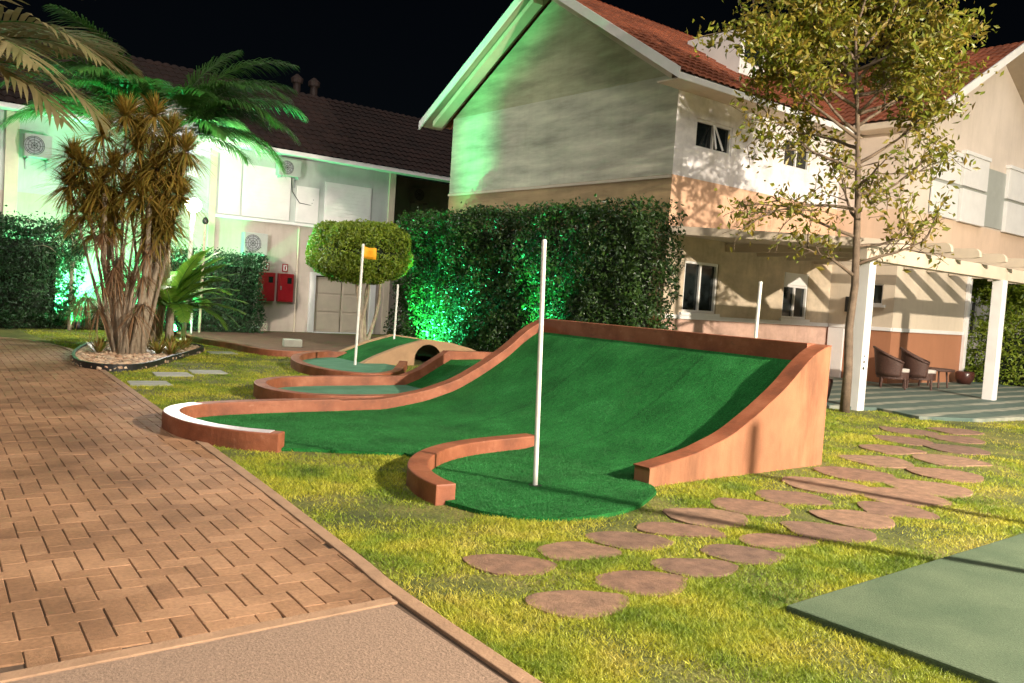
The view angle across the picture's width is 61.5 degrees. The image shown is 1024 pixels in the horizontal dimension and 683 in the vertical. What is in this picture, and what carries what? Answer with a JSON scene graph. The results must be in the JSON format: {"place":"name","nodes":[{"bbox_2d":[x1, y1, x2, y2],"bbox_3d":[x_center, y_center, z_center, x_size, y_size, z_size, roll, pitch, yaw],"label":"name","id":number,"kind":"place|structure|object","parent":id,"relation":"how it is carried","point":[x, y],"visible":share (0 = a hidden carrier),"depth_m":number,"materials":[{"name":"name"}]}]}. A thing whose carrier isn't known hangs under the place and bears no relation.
{"place":"outdoors","nodes":[
{"label":"outdoors","id":0,"kind":"place"},
{"bbox_2d":[0,338,513,682],"bbox_3d":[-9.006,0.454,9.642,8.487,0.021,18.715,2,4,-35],"label":"path","id":1,"kind":"structure","parent":0,"point":[241,514],"depth_m":5.09,"materials":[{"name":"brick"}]},
{"bbox_2d":[0,0,145,144],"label":"fan leaf palm","id":2,"kind":"object","parent":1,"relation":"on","point":[29,31],"visible":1,"depth_m":11.80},
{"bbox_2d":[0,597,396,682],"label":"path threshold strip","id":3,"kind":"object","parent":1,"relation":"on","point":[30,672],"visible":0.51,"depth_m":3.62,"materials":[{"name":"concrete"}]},
{"bbox_2d":[6,604,506,682],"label":"path apron","id":4,"kind":"object","parent":1,"relation":"on","point":[392,643],"visible":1,"depth_m":3.54,"materials":[{"name":"beige concrete"}]},
{"bbox_2d":[0,300,1023,682],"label":"lawn ground","id":5,"kind":"structure","parent":0,"point":[668,672],"depth_m":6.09,"materials":[{"name":"plant"}]},
{"bbox_2d":[0,205,87,322],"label":"back hedge","id":6,"kind":"object","parent":5,"relation":"on","point":[29,279],"visible":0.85,"depth_m":20.45,"materials":[{"name":"green plant"}]},
{"bbox_2d":[0,305,133,330],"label":"border hedge","id":7,"kind":"object","parent":5,"relation":"on","point":[29,321],"visible":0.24,"depth_m":21.02,"materials":[{"name":"green plant"}]},
{"bbox_2d":[17,217,118,329],"bbox_3d":[-10.937,-1.631,21.217,2.405,2.681,2.614,1,4,-39],"label":"fern palm","id":8,"kind":"object","parent":5,"relation":"on","point":[72,281],"visible":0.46,"depth_m":20.86,"materials":[{"name":"green plant"}]},
{"bbox_2d":[74,322,80,330],"bbox_3d":[-10.678,-0.351,21.129,0.170,0.274,0.189,1,4,-39],"label":"flood light","id":9,"kind":"object","parent":5,"relation":"on","point":[78,325],"visible":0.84,"depth_m":21.08,"materials":[{"name":"black plastic"}]},
{"bbox_2d":[33,89,220,354],"bbox_3d":[-6.987,-2.112,15.389,3.453,4.890,2.093,4,3,0],"label":"dracaena clump","id":10,"kind":"object","parent":5,"relation":"on","point":[155,182],"visible":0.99,"depth_m":15.38,"materials":[{"name":"brown plant"}]},
{"bbox_2d":[70,342,204,370],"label":"gravel","id":11,"kind":"structure","parent":5,"relation":"on","point":[105,357],"depth_m":14.72,"materials":[{"name":"beige gravel"}]},
{"bbox_2d":[86,336,108,349],"bbox_3d":[-7.581,0.038,15.739,0.715,0.314,0.682,3,3,-7],"label":"bromeliad","id":12,"kind":"object","parent":11,"relation":"on","point":[98,342],"visible":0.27,"depth_m":15.76,"materials":[{"name":"green plant"}]},
{"bbox_2d":[85,339,114,353],"bbox_3d":[-7.337,0.083,15.269,0.716,0.314,0.760,1,4,-39],"label":"bromeliad","id":13,"kind":"object","parent":11,"relation":"on","point":[96,348],"visible":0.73,"depth_m":15.21,"materials":[{"name":"green plant"}]},
{"bbox_2d":[147,338,161,350],"bbox_3d":[-6.814,0.057,16.384,0.696,0.310,0.694,1,4,-39],"label":"bromeliad","id":14,"kind":"object","parent":11,"relation":"on","point":[149,347],"visible":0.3,"depth_m":16.36,"materials":[{"name":"green plant"}]},
{"bbox_2d":[146,339,172,354],"bbox_3d":[-6.510,0.106,15.813,0.712,0.336,0.637,1,4,-39],"label":"bromeliad","id":15,"kind":"object","parent":11,"relation":"on","point":[157,346],"visible":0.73,"depth_m":15.81,"materials":[{"name":"green plant"}]},
{"bbox_2d":[148,335,172,344],"bbox_3d":[-7.012,0.001,17.073,0.753,0.334,0.778,4,3,5],"label":"bromeliad","id":16,"kind":"object","parent":11,"relation":"on","point":[160,338],"visible":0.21,"depth_m":17.04,"materials":[{"name":"green plant"}]},
{"bbox_2d":[158,340,185,356],"bbox_3d":[-6.231,0.117,15.857,0.822,0.323,0.697,1,4,-39],"label":"bromeliad","id":17,"kind":"object","parent":11,"relation":"on","point":[169,351],"visible":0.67,"depth_m":15.81,"materials":[{"name":"green plant"}]},
{"bbox_2d":[165,335,179,343],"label":"bromeliad","id":18,"kind":"object","parent":11,"relation":"on","point":[172,337],"visible":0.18,"depth_m":17.78,"materials":[{"name":"green plant"}]},
{"bbox_2d":[162,338,183,350],"bbox_3d":[-6.555,0.072,16.393,0.777,0.340,0.707,6,4,37],"label":"bromeliad","id":19,"kind":"object","parent":11,"relation":"on","point":[171,343],"visible":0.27,"depth_m":16.42,"materials":[{"name":"green plant"}]},
{"bbox_2d":[169,339,195,350],"bbox_3d":[-6.562,0.032,16.896,0.728,0.339,0.732,4,3,3],"label":"bromeliad","id":20,"kind":"object","parent":11,"relation":"on","point":[180,346],"visible":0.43,"depth_m":16.96,"materials":[{"name":"green plant"}]},
{"bbox_2d":[178,336,193,347],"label":"bromeliad","id":21,"kind":"object","parent":11,"relation":"on","point":[186,341],"visible":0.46,"depth_m":17.46,"materials":[{"name":"green plant"}]},
{"bbox_2d":[72,340,203,371],"bbox_3d":[-7.135,0.216,15.816,2.116,0.130,5.418,3,3,-7],"label":"bed edging","id":22,"kind":"object","parent":5,"relation":"on","point":[130,367],"visible":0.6,"depth_m":13.84,"materials":[{"name":"black plastic"}]},
{"bbox_2d":[127,381,172,385],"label":"paving slab","id":23,"kind":"structure","parent":5,"relation":"on","point":[144,383],"depth_m":11.96,"materials":[{"name":"grey concrete"}]},
{"bbox_2d":[0,4,307,340],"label":"feather palm","id":24,"kind":"object","parent":5,"relation":"on","point":[202,103],"visible":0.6,"depth_m":18.48,"materials":[{"name":"green plant"}]},
{"bbox_2d":[152,372,193,376],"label":"paving slab","id":25,"kind":"structure","parent":5,"relation":"on","point":[171,374],"depth_m":13.20,"materials":[{"name":"grey concrete"}]},
{"bbox_2d":[99,246,248,340],"bbox_3d":[-7.597,-1.063,19.054,3.061,2.219,2.809,1,4,-39],"label":"sago cycad","id":26,"kind":"object","parent":5,"relation":"on","point":[181,286],"visible":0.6,"depth_m":18.90,"materials":[{"name":"green plant"}]},
{"bbox_2d":[179,198,200,339],"bbox_3d":[-7.596,-1.695,20.301,0.365,3.352,0.345,1,4,-39],"label":"lamp post","id":27,"kind":"object","parent":5,"relation":"on","point":[184,324],"visible":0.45,"depth_m":20.22,"materials":[{"name":"grey metal"}]},
{"bbox_2d":[189,370,227,374],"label":"paving slab","id":28,"kind":"structure","parent":5,"relation":"on","point":[208,372],"depth_m":13.85,"materials":[{"name":"grey concrete"}]},
{"bbox_2d":[156,243,269,333],"bbox_3d":[-8.499,-1.432,23.899,3.400,2.611,1.165,1,4,-39],"label":"clipped hedge","id":29,"kind":"object","parent":5,"relation":"on","point":[243,278],"visible":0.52,"depth_m":24.10,"materials":[{"name":"green plant"}]},
{"bbox_2d":[206,351,236,354],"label":"paving slab","id":30,"kind":"structure","parent":5,"relation":"on","point":[223,352],"depth_m":17.62,"materials":[{"name":"grey concrete"}]},
{"bbox_2d":[0,33,452,333],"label":"house","id":31,"kind":"structure","parent":5,"relation":"on","point":[244,197],"depth_m":26.68,"materials":[{"name":"paint"}]},
{"bbox_2d":[23,133,52,171],"bbox_3d":[-12.053,-4.797,21.819,0.647,0.880,0.298,1,4,-39],"label":"air conditioner","id":32,"kind":"object","parent":31,"relation":"attached to","point":[35,145],"visible":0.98,"depth_m":21.71,"materials":[{"name":"grey metal"}]},
{"bbox_2d":[241,232,267,257],"bbox_3d":[-7.673,-2.767,25.589,0.720,0.920,0.298,1,4,-39],"label":"air conditioner","id":33,"kind":"object","parent":31,"relation":"attached to","point":[257,243],"visible":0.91,"depth_m":25.45,"materials":[{"name":"grey metal"}]},
{"bbox_2d":[257,272,275,300],"bbox_3d":[-7.413,-1.656,25.981,0.480,0.860,0.195,1,4,-39],"label":"fire box","id":34,"kind":"object","parent":31,"relation":"attached to","point":[268,287],"visible":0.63,"depth_m":25.94,"materials":[{"name":"red metal"}]},
{"bbox_2d":[261,274,274,299],"bbox_3d":[-7.363,-1.650,25.920,0.410,0.780,0.038,1,4,-39],"label":"door","id":35,"kind":"structure","parent":34,"relation":"in","point":[268,286],"depth_m":25.94,"materials":[{"name":"red metal"}]},
{"bbox_2d":[276,273,293,301],"bbox_3d":[-6.947,-1.645,26.360,0.480,0.860,0.195,1,4,-39],"label":"fire box","id":36,"kind":"object","parent":31,"relation":"attached to","point":[285,285],"visible":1,"depth_m":26.28,"materials":[{"name":"red metal"}]},
{"bbox_2d":[279,275,292,300],"bbox_3d":[-6.898,-1.639,26.299,0.410,0.780,0.038,1,4,-39],"label":"door","id":37,"kind":"structure","parent":36,"relation":"in","point":[286,281],"depth_m":26.30,"materials":[{"name":"red metal"}]},
{"bbox_2d":[282,264,287,271],"bbox_3d":[-6.963,-2.260,26.397,0.180,0.240,0.021,1,4,-39],"label":"fire sign","id":38,"kind":"object","parent":31,"relation":"attached to","point":[284,267],"visible":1,"depth_m":26.39,"materials":[{"name":"red plastic"}]},
{"bbox_2d":[276,158,301,187],"bbox_3d":[-6.780,-5.101,26.065,0.720,0.800,0.298,1,4,-39],"label":"air conditioner","id":39,"kind":"object","parent":31,"relation":"attached to","point":[294,168],"visible":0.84,"depth_m":25.98,"materials":[{"name":"grey metal"}]},
{"bbox_2d":[291,177,307,204],"bbox_3d":[-6.446,-4.610,26.510,0.826,0.784,0.051,1,4,-40],"label":"cable loop","id":40,"kind":"object","parent":39,"relation":"hanging from","point":[294,194],"visible":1,"depth_m":26.31,"materials":[{"name":"black plastic"}]},
{"bbox_2d":[313,276,365,331],"bbox_3d":[-5.535,-1.175,27.788,1.870,1.740,0.065,1,4,-39],"label":"garage door","id":41,"kind":"structure","parent":31,"relation":"in","point":[328,294],"depth_m":27.64,"materials":[{"name":"beige paint"}]},
{"bbox_2d":[409,187,429,210],"bbox_3d":[-3.382,-5.186,31.398,0.720,0.800,0.298,1,4,-39],"label":"air conditioner","id":42,"kind":"object","parent":31,"relation":"attached to","point":[419,195],"visible":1,"depth_m":31.25,"materials":[{"name":"grey metal"}]},
{"bbox_2d":[0,337,541,682],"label":"path kerb","id":43,"kind":"structure","parent":5,"relation":"on","point":[505,667],"depth_m":4.53,"materials":[{"name":"concrete"}]},
{"bbox_2d":[175,331,376,356],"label":"putting lane","id":44,"kind":"structure","parent":5,"relation":"on","point":[267,343],"depth_m":21.50,"materials":[{"name":"concrete"}]},
{"bbox_2d":[189,313,192,332],"bbox_3d":[-8.507,-0.474,22.625,0.190,0.550,0.060,1,4,-39],"label":"marker stake","id":45,"kind":"object","parent":44,"relation":"on","point":[191,323],"visible":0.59,"depth_m":22.67,"materials":[{"name":"white paint"}]},
{"bbox_2d":[198,217,208,331],"bbox_3d":[-8.326,-1.784,23.162,0.170,3.130,0.170,1,4,-39],"label":"lamp post","id":46,"kind":"object","parent":44,"relation":"on","point":[204,220],"visible":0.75,"depth_m":23.10,"materials":[{"name":"grey metal"}]},
{"bbox_2d":[282,338,301,346],"bbox_3d":[-5.187,0.034,20.314,0.437,0.180,0.316,3,3,-19],"label":"stone block","id":47,"kind":"object","parent":44,"relation":"on","point":[292,343],"depth_m":20.17,"materials":[{"name":"white stone"}]},
{"bbox_2d":[305,218,413,342],"bbox_3d":[-3.710,-1.380,20.864,2.487,3.200,2.486,1,4,-39],"label":"topiary tree","id":48,"kind":"object","parent":44,"relation":"on","point":[337,257],"visible":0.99,"depth_m":20.19,"materials":[{"name":"green plant"}]},
{"bbox_2d":[253,350,492,398],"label":"putting ramp","id":49,"kind":"structure","parent":5,"relation":"on","point":[443,365],"depth_m":13.07,"materials":[{"name":"carpet"}]},
{"bbox_2d":[290,334,474,374],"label":"bridge lane","id":50,"kind":"structure","parent":5,"relation":"on","point":[384,355],"depth_m":17.52,"materials":[{"name":"carpet"}]},
{"bbox_2d":[354,244,376,364],"bbox_3d":[-2.825,-0.703,16.557,0.308,2.335,0.068,3,3,-10],"label":"flag pole","id":51,"kind":"object","parent":50,"relation":"on","point":[368,253],"visible":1,"depth_m":16.51,"materials":[{"name":"metal"}]},
{"bbox_2d":[393,284,398,338],"bbox_3d":[-2.506,-0.608,18.577,0.065,1.255,0.046,1,4,-39],"label":"hole marker pole","id":52,"kind":"object","parent":50,"relation":"on","point":[394,333],"visible":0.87,"depth_m":18.56,"materials":[{"name":"white metal"}]},
{"bbox_2d":[162,319,831,521],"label":"putting ramp","id":53,"kind":"structure","parent":5,"relation":"on","point":[647,410],"depth_m":8.99,"materials":[{"name":"carpet"}]},
{"bbox_2d":[533,239,546,484],"bbox_3d":[0.225,0.177,6.986,0.101,2.004,0.041,4,3,3],"label":"hole marker pole","id":54,"kind":"object","parent":53,"relation":"in","point":[539,367],"visible":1,"depth_m":6.97,"materials":[{"name":"white metal"}]},
{"bbox_2d":[462,554,556,575],"bbox_3d":[-0.006,1.306,4.997,0.539,0.034,0.370,3,3,-14],"label":"stepping stone","id":55,"kind":"object","parent":5,"relation":"on","point":[499,564],"visible":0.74,"depth_m":4.98,"materials":[{"name":"brown stone"}]},
{"bbox_2d":[383,193,687,351],"bbox_3d":[0.019,-1.263,19.799,1.861,4.003,9.248,1,4,-39],"label":"tall hedge","id":56,"kind":"object","parent":5,"relation":"on","point":[474,286],"visible":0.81,"depth_m":18.67,"materials":[{"name":"green plant"}]},
{"bbox_2d":[525,590,628,620],"bbox_3d":[0.358,1.360,4.418,0.573,0.036,0.384,3,3,-17],"label":"stepping stone","id":57,"kind":"object","parent":5,"relation":"on","point":[584,603],"visible":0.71,"depth_m":4.42,"materials":[{"name":"brown stone"}]},
{"bbox_2d":[536,541,621,561],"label":"stepping stone","id":58,"kind":"object","parent":5,"relation":"on","point":[570,549],"visible":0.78,"depth_m":5.33,"materials":[{"name":"brown stone"}]},
{"bbox_2d":[584,531,672,551],"bbox_3d":[0.773,1.321,5.681,0.508,0.035,0.458,1,4,-39],"label":"stepping stone","id":59,"kind":"object","parent":5,"relation":"on","point":[628,540],"visible":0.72,"depth_m":5.65,"materials":[{"name":"brown stone"}]},
{"bbox_2d":[595,570,687,597],"bbox_3d":[0.721,1.363,4.825,0.495,0.035,0.463,5,3,18],"label":"stepping stone","id":60,"kind":"object","parent":5,"relation":"on","point":[641,581],"visible":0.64,"depth_m":4.81,"materials":[{"name":"brown stone"}]},
{"bbox_2d":[636,522,725,537],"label":"stepping stone","id":61,"kind":"object","parent":5,"relation":"on","point":[658,528],"visible":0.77,"depth_m":5.99,"materials":[{"name":"brown stone"}]},
{"bbox_2d":[650,558,737,578],"bbox_3d":[1.111,1.370,5.162,0.554,0.036,0.338,3,3,-9],"label":"stepping stone","id":62,"kind":"object","parent":5,"relation":"on","point":[693,567],"visible":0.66,"depth_m":5.16,"materials":[{"name":"brown stone"}]},
{"bbox_2d":[662,508,747,528],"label":"stepping stone","id":63,"kind":"object","parent":5,"relation":"on","point":[702,516],"visible":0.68,"depth_m":6.42,"materials":[{"name":"brown stone"}]},
{"bbox_2d":[699,544,785,564],"bbox_3d":[1.481,1.376,5.536,0.491,0.035,0.453,1,4,-39],"label":"stepping stone","id":64,"kind":"object","parent":5,"relation":"on","point":[730,553],"visible":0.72,"depth_m":5.50,"materials":[{"name":"brown stone"}]},
{"bbox_2d":[710,497,790,516],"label":"stepping stone","id":65,"kind":"object","parent":5,"relation":"on","point":[757,508],"visible":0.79,"depth_m":6.83,"materials":[{"name":"brown stone"}]},
{"bbox_2d":[754,281,762,337],"bbox_3d":[3.521,0.128,12.490,0.083,2.005,0.053,3,3,-23],"label":"hole marker pole","id":66,"kind":"object","parent":5,"relation":"on","point":[758,309],"visible":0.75,"depth_m":12.44,"materials":[{"name":"white metal"}]},
{"bbox_2d":[739,533,817,549],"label":"stepping stone","id":67,"kind":"object","parent":5,"relation":"on","point":[772,540],"visible":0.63,"depth_m":5.89,"materials":[{"name":"brown stone"}]},
{"bbox_2d":[755,490,832,505],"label":"stepping stone","id":68,"kind":"object","parent":5,"relation":"on","point":[791,497],"visible":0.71,"depth_m":7.28,"materials":[{"name":"brown stone"}]},
{"bbox_2d":[781,476,866,495],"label":"stepping stone","id":69,"kind":"object","parent":5,"relation":"on","point":[825,486],"visible":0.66,"depth_m":7.92,"materials":[{"name":"brown stone"}]},
{"bbox_2d":[779,521,876,542],"bbox_3d":[2.326,1.395,6.242,0.649,0.034,0.524,4,3,-4],"label":"stepping stone","id":70,"kind":"object","parent":5,"relation":"on","point":[822,531],"visible":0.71,"depth_m":6.22,"materials":[{"name":"brown stone"}]},
{"bbox_2d":[685,0,1003,412],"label":"young street tree","id":71,"kind":"object","parent":5,"relation":"on","point":[910,65],"visible":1,"depth_m":13.95,"materials":[{"name":"green plant"}]},
{"bbox_2d":[808,509,894,528],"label":"stepping stone","id":72,"kind":"object","parent":5,"relation":"on","point":[855,518],"visible":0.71,"depth_m":6.68,"materials":[{"name":"brown stone"}]},
{"bbox_2d":[813,466,896,482],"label":"stepping stone","id":73,"kind":"object","parent":5,"relation":"on","point":[849,474],"visible":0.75,"depth_m":8.59,"materials":[{"name":"brown stone"}]},
{"bbox_2d":[838,455,913,468],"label":"stepping stone","id":74,"kind":"object","parent":5,"relation":"on","point":[883,461],"visible":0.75,"depth_m":9.50,"materials":[{"name":"brown stone"}]},
{"bbox_2d":[859,444,926,454],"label":"stepping stone","id":75,"kind":"object","parent":5,"relation":"on","point":[888,449],"visible":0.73,"depth_m":10.41,"materials":[{"name":"brown stone"}]},
{"bbox_2d":[857,501,939,519],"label":"stepping stone","id":76,"kind":"object","parent":5,"relation":"on","point":[881,508],"visible":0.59,"depth_m":7.06,"materials":[{"name":"brown stone"}]},
{"bbox_2d":[872,435,932,445],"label":"stepping stone","id":77,"kind":"object","parent":5,"relation":"on","point":[910,441],"visible":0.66,"depth_m":11.30,"materials":[{"name":"brown stone"}]},
{"bbox_2d":[855,487,952,506],"bbox_3d":[3.453,1.394,7.678,0.784,0.036,0.680,3,3,-20],"label":"stepping stone","id":78,"kind":"object","parent":5,"relation":"on","point":[895,496],"visible":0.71,"depth_m":7.62,"materials":[{"name":"brown stone"}]},
{"bbox_2d":[879,426,937,435],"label":"stepping stone","id":79,"kind":"object","parent":5,"relation":"on","point":[907,431],"visible":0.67,"depth_m":12.28,"materials":[{"name":"brown stone"}]},
{"bbox_2d":[882,479,972,497],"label":"stepping stone","id":80,"kind":"object","parent":5,"relation":"on","point":[937,488],"visible":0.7,"depth_m":8.15,"materials":[{"name":"brown stone"}]},
{"bbox_2d":[906,467,983,482],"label":"stepping stone","id":81,"kind":"object","parent":5,"relation":"on","point":[948,475],"visible":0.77,"depth_m":8.92,"materials":[{"name":"brown stone"}]},
{"bbox_2d":[912,454,992,466],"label":"stepping stone","id":82,"kind":"object","parent":5,"relation":"on","point":[937,459],"visible":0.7,"depth_m":9.85,"materials":[{"name":"brown stone"}]},
{"bbox_2d":[925,427,984,434],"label":"stepping stone","id":83,"kind":"object","parent":5,"relation":"on","point":[956,431],"visible":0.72,"depth_m":12.67,"materials":[{"name":"brown stone"}]},
{"bbox_2d":[925,435,985,443],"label":"stepping stone","id":84,"kind":"object","parent":5,"relation":"on","point":[960,439],"visible":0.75,"depth_m":11.77,"materials":[{"name":"brown stone"}]},
{"bbox_2d":[923,443,990,454],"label":"stepping stone","id":85,"kind":"object","parent":5,"relation":"on","point":[955,449],"visible":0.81,"depth_m":10.80,"materials":[{"name":"brown stone"}]},
{"bbox_2d":[965,310,1023,386],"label":"patio hedge","id":86,"kind":"object","parent":5,"relation":"on","point":[1011,370],"visible":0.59,"depth_m":23.30,"materials":[{"name":"green plant"}]},
{"bbox_2d":[971,279,1023,328],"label":"bushy tree","id":87,"kind":"object","parent":5,"relation":"on","point":[1015,299],"visible":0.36,"depth_m":30.29,"materials":[{"name":"green plant"}]},
{"bbox_2d":[0,0,1023,312],"label":"sky","id":88,"kind":"structure","parent":0,"point":[395,56],"materials":[{"name":"black"}]},
{"bbox_2d":[786,533,1023,682],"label":"court pavement","id":89,"kind":"structure","parent":0,"point":[961,614],"depth_m":4.52,"materials":[{"name":"green concrete"}]},
{"bbox_2d":[826,377,1023,421],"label":"patio","id":90,"kind":"structure","parent":0,"point":[954,401],"depth_m":16.82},
{"bbox_2d":[419,0,1023,383],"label":"house","id":91,"kind":"structure","parent":90,"relation":"on","point":[540,101],"depth_m":20.86,"materials":[{"name":"paint"}]},
{"bbox_2d":[679,261,719,316],"bbox_3d":[4.093,-1.138,18.730,1.330,1.170,0.157,1,4,-39],"label":"window","id":92,"kind":"structure","parent":91,"relation":"in","point":[700,278],"depth_m":18.76,"materials":[{"name":"glass"}]},
{"bbox_2d":[695,118,731,155],"bbox_3d":[4.399,-4.407,18.552,1.236,0.618,0.278,1,4,-39],"label":"window","id":93,"kind":"structure","parent":91,"relation":"in","point":[713,137],"depth_m":18.60,"materials":[{"name":"white paint"}]},
{"bbox_2d":[779,272,809,321],"bbox_3d":[6.912,-1.076,21.024,1.240,1.178,0.157,1,4,-39],"label":"window","id":94,"kind":"structure","parent":91,"relation":"in","point":[795,285],"depth_m":21.05,"materials":[{"name":"white paint"}]},
{"bbox_2d":[783,137,809,171],"bbox_3d":[6.792,-4.472,20.621,1.096,0.688,0.072,1,4,-39],"label":"window","id":95,"kind":"structure","parent":91,"relation":"in","point":[803,167],"depth_m":20.61,"materials":[{"name":"white paint"}]},
{"bbox_2d":[827,327,844,377],"bbox_3d":[8.174,0.276,21.800,0.066,1.250,0.430,1,4,-39],"label":"door","id":96,"kind":"structure","parent":91,"relation":"in","point":[835,337],"depth_m":21.73,"materials":[{"name":"white paint"}]},
{"bbox_2d":[873,284,884,307],"bbox_3d":[8.899,-1.126,21.038,0.157,0.580,0.550,1,4,-39],"label":"window","id":97,"kind":"structure","parent":91,"relation":"in","point":[878,289],"depth_m":21.03,"materials":[{"name":"black glass"}]},
{"bbox_2d":[827,378,832,401],"bbox_3d":[5.525,0.767,15.344,0.467,0.596,0.425,1,4,-39],"label":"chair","id":98,"kind":"object","parent":90,"relation":"on","point":[830,383],"visible":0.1,"depth_m":15.23,"materials":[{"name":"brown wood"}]},
{"bbox_2d":[669,226,1023,410],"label":"pergola","id":99,"kind":"object","parent":90,"relation":"on","point":[1001,271],"visible":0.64,"depth_m":16.94,"materials":[{"name":"white paint"}]},
{"bbox_2d":[873,346,909,389],"bbox_3d":[8.605,0.587,19.511,0.863,0.929,0.819,1,4,-39],"label":"wicker armchair","id":100,"kind":"object","parent":90,"relation":"on","point":[888,366],"visible":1,"depth_m":19.21,"materials":[{"name":"brown wicker"}]},
{"bbox_2d":[900,347,935,390],"bbox_3d":[9.341,0.621,19.798,0.859,0.929,0.808,1,4,-39],"label":"wicker armchair","id":101,"kind":"object","parent":90,"relation":"on","point":[917,366],"visible":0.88,"depth_m":19.48,"materials":[{"name":"brown wicker"}]},
{"bbox_2d":[918,367,954,387],"bbox_3d":[10.125,0.866,20.648,0.900,0.458,0.900,1,4,-39],"label":"table","id":102,"kind":"object","parent":90,"relation":"on","point":[939,370],"visible":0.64,"depth_m":20.36,"materials":[{"name":"wood"}]},
{"bbox_2d":[955,368,974,384],"bbox_3d":[11.843,0.894,22.498,0.480,0.432,0.473,1,4,-39],"label":"plant pot","id":103,"kind":"object","parent":90,"relation":"on","point":[965,376],"visible":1,"depth_m":22.34,"materials":[{"name":"brown ceramic"}]},
{"bbox_2d":[966,286,1023,364],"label":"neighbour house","id":104,"kind":"structure","parent":0,"point":[974,307],"depth_m":35.50,"materials":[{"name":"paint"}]},
{"bbox_2d":[968,301,976,336],"bbox_3d":[18.773,-0.917,35.188,1.280,1.470,0.157,1,4,-39],"label":"window","id":105,"kind":"structure","parent":104,"relation":"in","point":[972,307],"depth_m":35.37,"materials":[{"name":"white paint"}]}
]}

